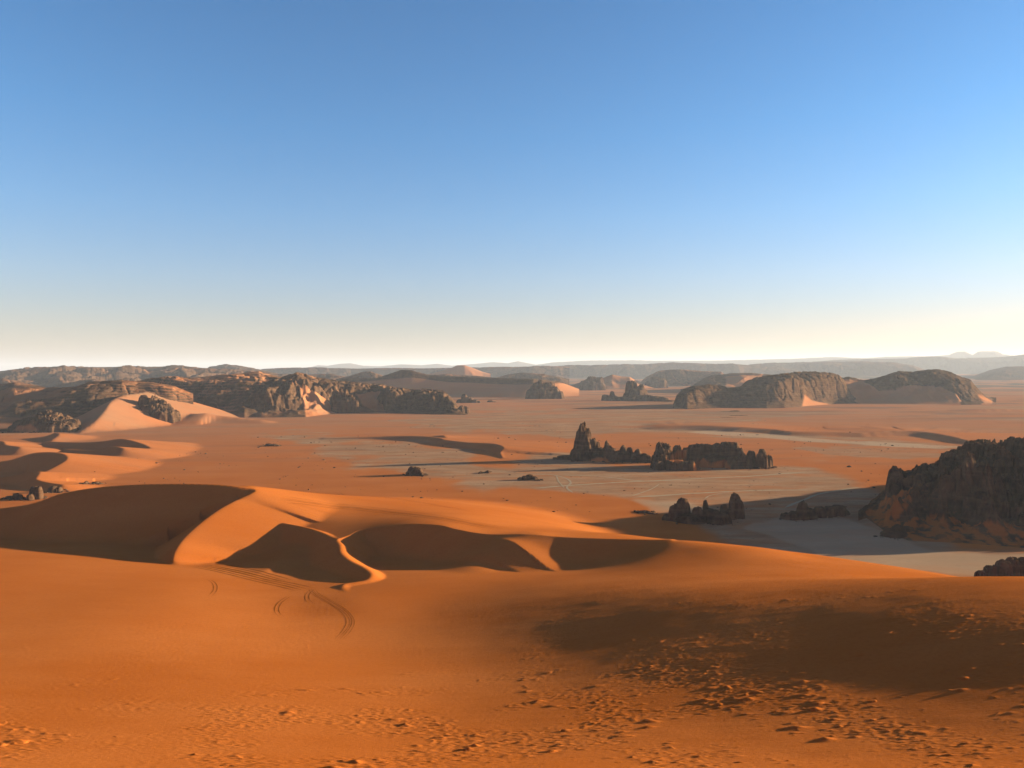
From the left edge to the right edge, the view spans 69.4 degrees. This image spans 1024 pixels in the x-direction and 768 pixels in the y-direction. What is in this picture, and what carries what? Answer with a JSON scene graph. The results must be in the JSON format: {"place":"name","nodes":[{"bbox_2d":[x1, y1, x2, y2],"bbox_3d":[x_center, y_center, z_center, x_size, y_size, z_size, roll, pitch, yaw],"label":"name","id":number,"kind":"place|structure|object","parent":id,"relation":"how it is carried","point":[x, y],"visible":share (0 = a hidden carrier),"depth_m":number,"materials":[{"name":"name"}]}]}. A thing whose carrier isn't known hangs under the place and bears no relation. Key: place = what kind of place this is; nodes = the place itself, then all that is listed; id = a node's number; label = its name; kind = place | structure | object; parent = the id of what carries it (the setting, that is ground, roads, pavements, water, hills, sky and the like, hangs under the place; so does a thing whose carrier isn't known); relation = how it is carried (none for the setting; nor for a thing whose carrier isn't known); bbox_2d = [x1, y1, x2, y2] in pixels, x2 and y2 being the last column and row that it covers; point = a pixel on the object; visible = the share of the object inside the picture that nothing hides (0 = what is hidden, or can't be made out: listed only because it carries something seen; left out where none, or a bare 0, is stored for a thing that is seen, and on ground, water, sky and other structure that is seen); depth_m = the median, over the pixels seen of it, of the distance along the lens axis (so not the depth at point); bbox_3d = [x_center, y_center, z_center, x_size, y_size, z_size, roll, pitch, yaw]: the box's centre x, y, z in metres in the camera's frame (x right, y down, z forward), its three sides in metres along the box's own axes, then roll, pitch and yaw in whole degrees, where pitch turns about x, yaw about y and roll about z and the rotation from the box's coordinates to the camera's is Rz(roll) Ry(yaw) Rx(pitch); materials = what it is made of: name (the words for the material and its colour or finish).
{"place":"outdoors","nodes":[
{"label":"outdoors","id":0,"kind":"place"},
{"bbox_2d":[0,378,37,385],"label":"hill","id":1,"kind":"structure","parent":0,"point":[4,381],"depth_m":3385.46,"materials":[{"name":"stone"}]},
{"bbox_2d":[53,379,100,387],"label":"hill","id":2,"kind":"structure","parent":0,"point":[76,383],"depth_m":3555.88,"materials":[{"name":"stone"}]},
{"bbox_2d":[0,365,288,387],"bbox_3d":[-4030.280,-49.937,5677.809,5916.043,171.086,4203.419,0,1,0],"label":"hill","id":3,"kind":"structure","parent":0,"point":[46,377],"depth_m":4606.28,"materials":[{"name":"stone"}]},
{"bbox_2d":[208,364,263,370],"bbox_3d":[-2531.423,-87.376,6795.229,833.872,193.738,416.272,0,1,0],"label":"hill","id":4,"kind":"structure","parent":0,"point":[226,366],"depth_m":6724.44,"materials":[{"name":"stone"}]},
{"bbox_2d":[310,374,343,379],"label":"hill","id":5,"kind":"structure","parent":0,"point":[330,376],"depth_m":4663.94,"materials":[{"name":"stone"}]},
{"bbox_2d":[335,371,382,380],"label":"hill","id":6,"kind":"structure","parent":0,"point":[369,374],"depth_m":4258.41,"materials":[{"name":"stone"}]},
{"bbox_2d":[260,366,569,377],"bbox_3d":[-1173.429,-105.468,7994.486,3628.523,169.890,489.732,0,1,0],"label":"hill","id":7,"kind":"structure","parent":0,"point":[556,371],"depth_m":7904.95,"materials":[{"name":"stone"}]},
{"bbox_2d":[313,361,534,368],"bbox_3d":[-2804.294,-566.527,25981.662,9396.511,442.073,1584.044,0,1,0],"label":"mountain","id":8,"kind":"structure","parent":0,"point":[489,364],"depth_m":25682.61,"materials":[{"name":"stone"}]},
{"bbox_2d":[339,370,578,397],"bbox_3d":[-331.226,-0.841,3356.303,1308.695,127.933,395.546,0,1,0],"label":"sand dune","id":9,"kind":"structure","parent":0,"point":[471,387],"depth_m":3312.88,"materials":[{"name":"sand"}]},
{"bbox_2d":[427,365,490,376],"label":"sand dune","id":10,"kind":"structure","parent":0,"point":[462,370],"depth_m":6156.00,"materials":[{"name":"sand"}]},
{"bbox_2d":[439,374,492,377],"bbox_3d":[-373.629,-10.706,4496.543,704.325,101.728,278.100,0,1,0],"label":"hill","id":11,"kind":"structure","parent":0,"point":[461,375],"depth_m":4472.91,"materials":[{"name":"brown sand"}]},
{"bbox_2d":[0,484,1023,767],"bbox_3d":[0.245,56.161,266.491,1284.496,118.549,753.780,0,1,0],"label":"sand dune","id":12,"kind":"structure","parent":0,"point":[514,636],"depth_m":206.32,"materials":[{"name":"orange sand"}]},
{"bbox_2d":[203,564,290,581],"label":"tyre track","id":13,"kind":"structure","parent":12,"relation":"on","point":[247,572],"depth_m":376.64,"materials":[{"name":"orange sand"}]},
{"bbox_2d":[195,565,312,590],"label":"tyre track","id":14,"kind":"structure","parent":12,"relation":"on","point":[254,578],"depth_m":357.16,"materials":[{"name":"orange sand"}]},
{"bbox_2d":[309,589,354,637],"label":"tyre track","id":15,"kind":"structure","parent":12,"relation":"on","point":[340,611],"depth_m":287.16,"materials":[{"name":"orange sand"}]},
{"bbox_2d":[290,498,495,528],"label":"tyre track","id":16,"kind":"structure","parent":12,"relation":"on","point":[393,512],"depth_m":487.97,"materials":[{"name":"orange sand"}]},
{"bbox_2d":[0,373,1023,521],"bbox_3d":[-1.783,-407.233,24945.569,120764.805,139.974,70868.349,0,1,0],"label":"desert floor","id":17,"kind":"structure","parent":0,"point":[122,440],"depth_m":1112.70,"materials":[{"name":"orange sand"}]},
{"bbox_2d":[5,493,23,499],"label":"boulder","id":18,"kind":"object","parent":17,"relation":"on","point":[16,496],"visible":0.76,"depth_m":695.28,"materials":[{"name":"stone"}]},
{"bbox_2d":[26,486,43,499],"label":"boulder","id":19,"kind":"object","parent":17,"relation":"on","point":[35,492],"visible":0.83,"depth_m":697.36,"materials":[{"name":"stone"}]},
{"bbox_2d":[7,410,81,432],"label":"rock outcrop","id":20,"kind":"object","parent":17,"relation":"on","point":[47,421],"visible":0.93,"depth_m":1480.33,"materials":[{"name":"stone"}]},
{"bbox_2d":[48,486,62,492],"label":"boulder","id":21,"kind":"object","parent":17,"relation":"on","point":[54,489],"visible":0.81,"depth_m":737.42,"materials":[{"name":"stone"}]},
{"bbox_2d":[0,380,192,431],"bbox_3d":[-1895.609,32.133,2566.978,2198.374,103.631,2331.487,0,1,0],"label":"rock massif","id":22,"kind":"structure","parent":17,"relation":"on","point":[19,401],"depth_m":1836.91,"materials":[{"name":"stone"}]},
{"bbox_2d":[138,395,181,422],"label":"rock outcrop","id":23,"kind":"object","parent":17,"relation":"on","point":[158,408],"visible":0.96,"depth_m":1686.69,"materials":[{"name":"stone"}]},
{"bbox_2d":[137,371,281,417],"bbox_3d":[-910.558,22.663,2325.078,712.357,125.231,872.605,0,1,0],"label":"rock massif","id":24,"kind":"structure","parent":17,"relation":"on","point":[230,393],"depth_m":2095.02,"materials":[{"name":"stone"}]},
{"bbox_2d":[245,372,394,417],"bbox_3d":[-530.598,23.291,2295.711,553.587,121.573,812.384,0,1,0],"label":"rock massif","id":25,"kind":"structure","parent":17,"relation":"on","point":[297,394],"depth_m":2080.55,"materials":[{"name":"stone"}]},
{"bbox_2d":[331,388,359,412],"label":"rock outcrop","id":26,"kind":"object","parent":17,"relation":"on","point":[345,401],"visible":0.86,"depth_m":2078.26,"materials":[{"name":"stone"}]},
{"bbox_2d":[405,466,425,475],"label":"boulder","id":27,"kind":"object","parent":17,"relation":"on","point":[414,471],"visible":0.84,"depth_m":840.19,"materials":[{"name":"stone"}]},
{"bbox_2d":[377,386,467,414],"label":"rock cliff","id":28,"kind":"structure","parent":17,"relation":"on","point":[412,401],"depth_m":2120.49,"materials":[{"name":"stone"}]},
{"bbox_2d":[1,431,905,539],"bbox_3d":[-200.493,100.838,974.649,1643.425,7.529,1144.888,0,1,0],"label":"scree","id":29,"kind":"structure","parent":17,"relation":"on","point":[87,482],"depth_m":836.94,"materials":[{"name":"stone"}]},
{"bbox_2d":[453,405,469,412],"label":"rock outcrop","id":30,"kind":"object","parent":17,"relation":"on","point":[464,409],"visible":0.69,"depth_m":2036.27,"materials":[{"name":"stone"}]},
{"bbox_2d":[456,394,480,402],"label":"rock outcrop","id":31,"kind":"object","parent":17,"relation":"on","point":[464,398],"visible":0.77,"depth_m":2690.59,"materials":[{"name":"stone"}]},
{"bbox_2d":[522,474,539,480],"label":"boulder","id":32,"kind":"object","parent":17,"relation":"on","point":[528,477],"visible":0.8,"depth_m":801.60,"materials":[{"name":"stone"}]},
{"bbox_2d":[525,380,564,398],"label":"rock outcrop","id":33,"kind":"object","parent":17,"relation":"on","point":[540,389],"visible":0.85,"depth_m":3045.58,"materials":[{"name":"stone"}]},
{"bbox_2d":[556,421,603,460],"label":"rock tower","id":34,"kind":"structure","parent":17,"relation":"on","point":[586,447],"depth_m":978.12,"materials":[{"name":"stone"}]},
{"bbox_2d":[579,376,605,389],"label":"rock outcrop","id":35,"kind":"object","parent":17,"relation":"on","point":[592,383],"visible":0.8,"depth_m":4271.81,"materials":[{"name":"stone"}]},
{"bbox_2d":[589,440,650,462],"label":"rock ridge","id":36,"kind":"object","parent":17,"relation":"on","point":[610,453],"visible":0.91,"depth_m":960.25,"materials":[{"name":"stone"}]},
{"bbox_2d":[601,380,647,400],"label":"rock butte","id":37,"kind":"object","parent":17,"relation":"on","point":[632,391],"visible":0.71,"depth_m":2848.71,"materials":[{"name":"stone"}]},
{"bbox_2d":[634,510,655,513],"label":"rock outcrop","id":38,"kind":"object","parent":17,"relation":"on","point":[643,511],"visible":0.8,"depth_m":618.21,"materials":[{"name":"stone"}]},
{"bbox_2d":[635,395,674,401],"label":"rock ridge","id":39,"kind":"object","parent":17,"relation":"on","point":[649,398],"visible":0.78,"depth_m":2775.91,"materials":[{"name":"stone"}]},
{"bbox_2d":[645,377,667,387],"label":"rock outcrop","id":40,"kind":"object","parent":17,"relation":"on","point":[654,382],"visible":0.82,"depth_m":4669.80,"materials":[{"name":"stone"}]},
{"bbox_2d":[650,441,747,470],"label":"rock ridge","id":41,"kind":"object","parent":17,"relation":"on","point":[727,455],"visible":0.97,"depth_m":903.77,"materials":[{"name":"stone"}]},
{"bbox_2d":[662,492,744,525],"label":"rock outcrop","id":42,"kind":"object","parent":17,"relation":"on","point":[679,511],"visible":0.94,"depth_m":583.21,"materials":[{"name":"stone"}]},
{"bbox_2d":[681,373,768,390],"bbox_3d":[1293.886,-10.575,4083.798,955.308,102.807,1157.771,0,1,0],"label":"rock massif","id":43,"kind":"structure","parent":17,"relation":"on","point":[729,380],"depth_m":3882.82,"materials":[{"name":"stone"}]},
{"bbox_2d":[747,450,755,467],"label":"boulder","id":44,"kind":"object","parent":17,"relation":"on","point":[751,456],"visible":0.72,"depth_m":896.40,"materials":[{"name":"stone"}]},
{"bbox_2d":[754,449,767,468],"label":"boulder","id":45,"kind":"object","parent":17,"relation":"on","point":[761,460],"visible":0.85,"depth_m":891.04,"materials":[{"name":"stone"}]},
{"bbox_2d":[673,371,855,408],"bbox_3d":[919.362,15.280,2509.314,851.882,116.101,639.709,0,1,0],"label":"rock massif","id":46,"kind":"structure","parent":17,"relation":"on","point":[795,389],"depth_m":2363.98,"materials":[{"name":"stone"}]},
{"bbox_2d":[767,455,772,467],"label":"boulder","id":47,"kind":"object","parent":17,"relation":"on","point":[770,461],"visible":0.59,"depth_m":898.32,"materials":[{"name":"stone"}]},
{"bbox_2d":[780,500,849,520],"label":"rock outcrop","id":48,"kind":"object","parent":17,"relation":"on","point":[803,511],"visible":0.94,"depth_m":590.16,"materials":[{"name":"stone"}]},
{"bbox_2d":[880,524,914,538],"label":"rock outcrop","id":49,"kind":"object","parent":17,"relation":"on","point":[896,531],"visible":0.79,"depth_m":531.09,"materials":[{"name":"stone"}]},
{"bbox_2d":[842,369,995,404],"bbox_3d":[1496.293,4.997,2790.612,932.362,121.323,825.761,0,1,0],"label":"rock massif","id":50,"kind":"structure","parent":17,"relation":"on","point":[933,386],"depth_m":2597.49,"materials":[{"name":"stone"}]},
{"bbox_2d":[858,436,1023,547],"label":"rock massif","id":51,"kind":"structure","parent":17,"relation":"on","point":[971,491],"depth_m":564.95,"materials":[{"name":"stone"}]},
{"bbox_2d":[968,366,1023,379],"bbox_3d":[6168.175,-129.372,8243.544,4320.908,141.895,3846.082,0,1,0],"label":"mesa","id":52,"kind":"structure","parent":17,"relation":"on","point":[1011,373],"depth_m":7183.35,"materials":[{"name":"stone"}]},
{"bbox_2d":[974,556,1023,576],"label":"rock outcrop","id":53,"kind":"object","parent":17,"relation":"on","point":[1010,566],"visible":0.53,"depth_m":411.65,"materials":[{"name":"stone"}]},
{"bbox_2d":[0,0,1023,370],"label":"sky","id":54,"kind":"structure","parent":0,"point":[257,184],"materials":[{"name":"blue"}]},
{"bbox_2d":[497,373,568,384],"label":"hill","id":55,"kind":"structure","parent":0,"point":[537,376],"depth_m":4855.56,"materials":[{"name":"stone"}]},
{"bbox_2d":[538,474,571,491],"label":"dirt track","id":56,"kind":"structure","parent":0,"point":[565,478],"depth_m":782.93,"materials":[{"name":"beige sand"}]},
{"bbox_2d":[571,375,654,388],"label":"sand dune","id":57,"kind":"structure","parent":0,"point":[614,382],"depth_m":4630.47,"materials":[{"name":"brown sand"}]},
{"bbox_2d":[575,475,673,480],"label":"dirt track","id":58,"kind":"structure","parent":0,"point":[612,477],"depth_m":818.55,"materials":[{"name":"beige sand"}]},
{"bbox_2d":[540,472,801,487],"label":"dirt track","id":59,"kind":"structure","parent":0,"point":[663,480],"depth_m":795.51,"materials":[{"name":"beige sand"}]},
{"bbox_2d":[559,362,801,377],"bbox_3d":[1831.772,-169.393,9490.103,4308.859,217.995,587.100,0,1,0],"label":"mesa","id":60,"kind":"structure","parent":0,"point":[623,370],"depth_m":9353.02,"materials":[{"name":"stone"}]},
{"bbox_2d":[640,369,722,385],"bbox_3d":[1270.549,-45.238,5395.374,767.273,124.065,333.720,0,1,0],"label":"hill","id":61,"kind":"structure","parent":0,"point":[680,377],"depth_m":5326.91,"materials":[{"name":"stone"}]},
{"bbox_2d":[631,490,828,497],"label":"dirt track","id":62,"kind":"structure","parent":0,"point":[715,492],"depth_m":718.89,"materials":[{"name":"beige sand"}]},
{"bbox_2d":[524,351,1012,366],"bbox_3d":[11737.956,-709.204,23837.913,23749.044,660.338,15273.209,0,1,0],"label":"mesa","id":63,"kind":"structure","parent":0,"point":[982,354],"depth_m":23273.23,"materials":[{"name":"stone"}]},
{"bbox_2d":[785,487,857,507],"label":"dirt track","id":64,"kind":"structure","parent":0,"point":[815,495],"depth_m":694.29,"materials":[{"name":"beige sand"}]},
{"bbox_2d":[749,361,924,375],"bbox_3d":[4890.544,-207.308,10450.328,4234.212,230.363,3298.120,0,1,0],"label":"mesa","id":65,"kind":"structure","parent":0,"point":[857,368],"depth_m":9817.69,"materials":[{"name":"stone"}]},
{"bbox_2d":[813,354,1023,373],"bbox_3d":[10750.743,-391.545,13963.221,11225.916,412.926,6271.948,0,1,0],"label":"mesa","id":66,"kind":"structure","parent":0,"point":[969,365],"depth_m":13222.02,"materials":[{"name":"stone"}]}
]}

